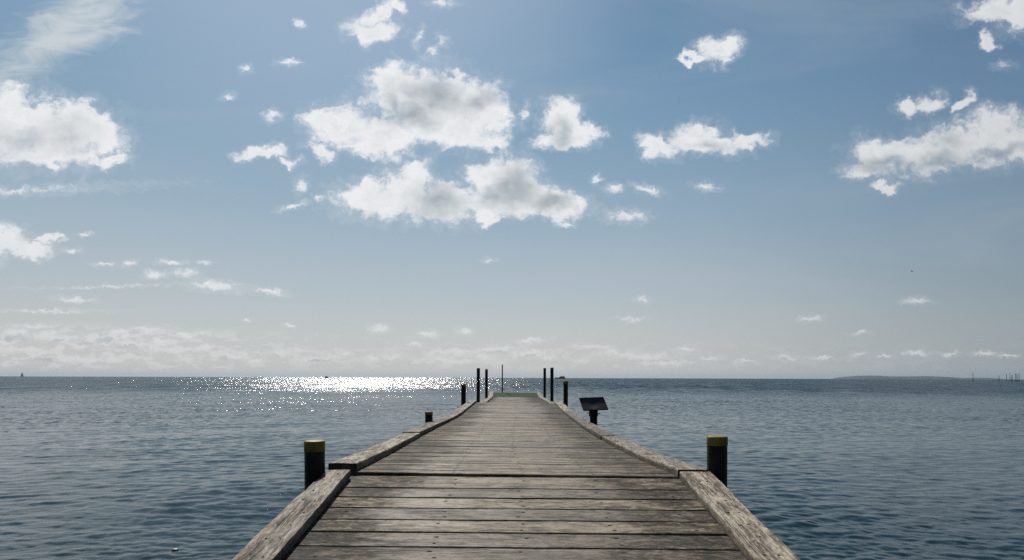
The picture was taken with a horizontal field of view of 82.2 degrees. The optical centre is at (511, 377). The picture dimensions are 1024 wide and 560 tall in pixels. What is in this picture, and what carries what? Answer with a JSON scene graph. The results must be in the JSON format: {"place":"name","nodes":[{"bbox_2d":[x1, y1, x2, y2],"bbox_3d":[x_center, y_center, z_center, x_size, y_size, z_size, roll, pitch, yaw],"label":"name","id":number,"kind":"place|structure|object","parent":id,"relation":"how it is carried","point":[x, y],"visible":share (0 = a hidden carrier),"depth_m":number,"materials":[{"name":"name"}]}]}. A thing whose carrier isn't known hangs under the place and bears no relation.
{"place":"outdoors","nodes":[
{"label":"outdoors","id":0,"kind":"place"},
{"bbox_2d":[0,376,1023,559],"bbox_3d":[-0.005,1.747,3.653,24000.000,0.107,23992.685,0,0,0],"label":"sea","id":1,"kind":"structure","parent":0,"point":[145,468],"depth_m":14.35,"materials":[{"name":"teal liquid"}]},
{"bbox_2d":[304,440,324,489],"bbox_3d":[-1.323,1.684,3.950,0.156,2.525,0.137,0,0,0],"label":"mooring pile","id":2,"kind":"object","parent":1,"relation":"in","point":[314,460],"visible":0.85,"depth_m":3.89,"materials":[{"name":"black wood"}]},
{"bbox_2d":[425,411,432,422],"bbox_3d":[-1.335,1.744,9.400,0.126,2.404,0.125,0,0,0],"label":"mooring pile","id":3,"kind":"object","parent":1,"relation":"in","point":[428,416],"visible":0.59,"depth_m":9.35,"materials":[{"name":"black wood"}]},
{"bbox_2d":[461,384,465,405],"bbox_3d":[-1.317,1.557,15.900,0.134,2.778,0.135,0,0,0],"label":"mooring pile","id":4,"kind":"object","parent":1,"relation":"in","point":[463,393],"visible":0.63,"depth_m":15.84,"materials":[{"name":"black wood"}]},
{"bbox_2d":[477,368,479,401],"bbox_3d":[-1.245,1.295,21.600,0.133,3.302,0.128,0,0,0],"label":"mooring pile","id":5,"kind":"object","parent":1,"relation":"in","point":[478,384],"visible":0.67,"depth_m":21.54,"materials":[{"name":"black wood"}]},
{"bbox_2d":[485,369,487,398],"bbox_3d":[-1.109,1.287,25.400,0.126,3.319,0.125,0,0,0],"label":"mooring pile","id":6,"kind":"object","parent":1,"relation":"in","point":[486,383],"visible":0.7,"depth_m":25.36,"materials":[{"name":"black wood"}]},
{"bbox_2d":[232,392,799,559],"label":"jetty","id":7,"kind":"object","parent":1,"relation":"in","point":[539,477],"visible":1,"depth_m":3.48,"materials":[{"name":"grey wood"}]},
{"bbox_2d":[493,392,537,396],"bbox_3d":[0.176,0.851,29.285,2.194,0.189,1.670,0,0,0],"label":"turf mat","id":8,"kind":"object","parent":7,"relation":"on","point":[497,394],"visible":1,"depth_m":29.33,"materials":[{"name":"green plant"}]},
{"bbox_2d":[579,397,607,424],"bbox_3d":[1.358,1.639,9.800,0.435,2.632,0.245,0,0,-10],"label":"sign post","id":9,"kind":"object","parent":7,"relation":"attached to","point":[592,405],"visible":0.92,"depth_m":9.78,"materials":[{"name":"metal"}]},
{"bbox_2d":[543,368,545,397],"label":"mooring pile","id":10,"kind":"object","parent":1,"relation":"in","point":[544,382],"visible":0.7,"depth_m":27.25,"materials":[{"name":"black wood"}]},
{"bbox_2d":[550,368,553,401],"bbox_3d":[1.486,1.287,21.900,0.128,3.335,0.128,0,0,0],"label":"mooring pile","id":11,"kind":"object","parent":1,"relation":"in","point":[551,383],"visible":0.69,"depth_m":21.84,"materials":[{"name":"black wood"}]},
{"bbox_2d":[563,381,567,406],"bbox_3d":[1.405,1.519,15.400,0.126,2.871,0.127,0,0,0],"label":"mooring pile","id":12,"kind":"object","parent":1,"relation":"in","point":[565,392],"visible":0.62,"depth_m":15.35,"materials":[{"name":"black wood"}]},
{"bbox_2d":[706,435,727,486],"bbox_3d":[1.388,1.674,3.980,0.138,2.560,0.137,0,0,0],"label":"mooring pile","id":13,"kind":"object","parent":1,"relation":"in","point":[717,445],"visible":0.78,"depth_m":3.92,"materials":[{"name":"black wood"}]},
{"bbox_2d":[0,0,1023,378],"label":"sky","id":14,"kind":"structure","parent":0,"point":[732,189],"materials":[{"name":"blue"}]},
{"bbox_2d":[833,376,975,378],"bbox_3d":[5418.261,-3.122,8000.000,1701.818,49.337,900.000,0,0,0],"label":"island","id":15,"kind":"structure","parent":0,"point":[892,377],"depth_m":7690.27,"materials":[{"name":"grey"}]}
]}

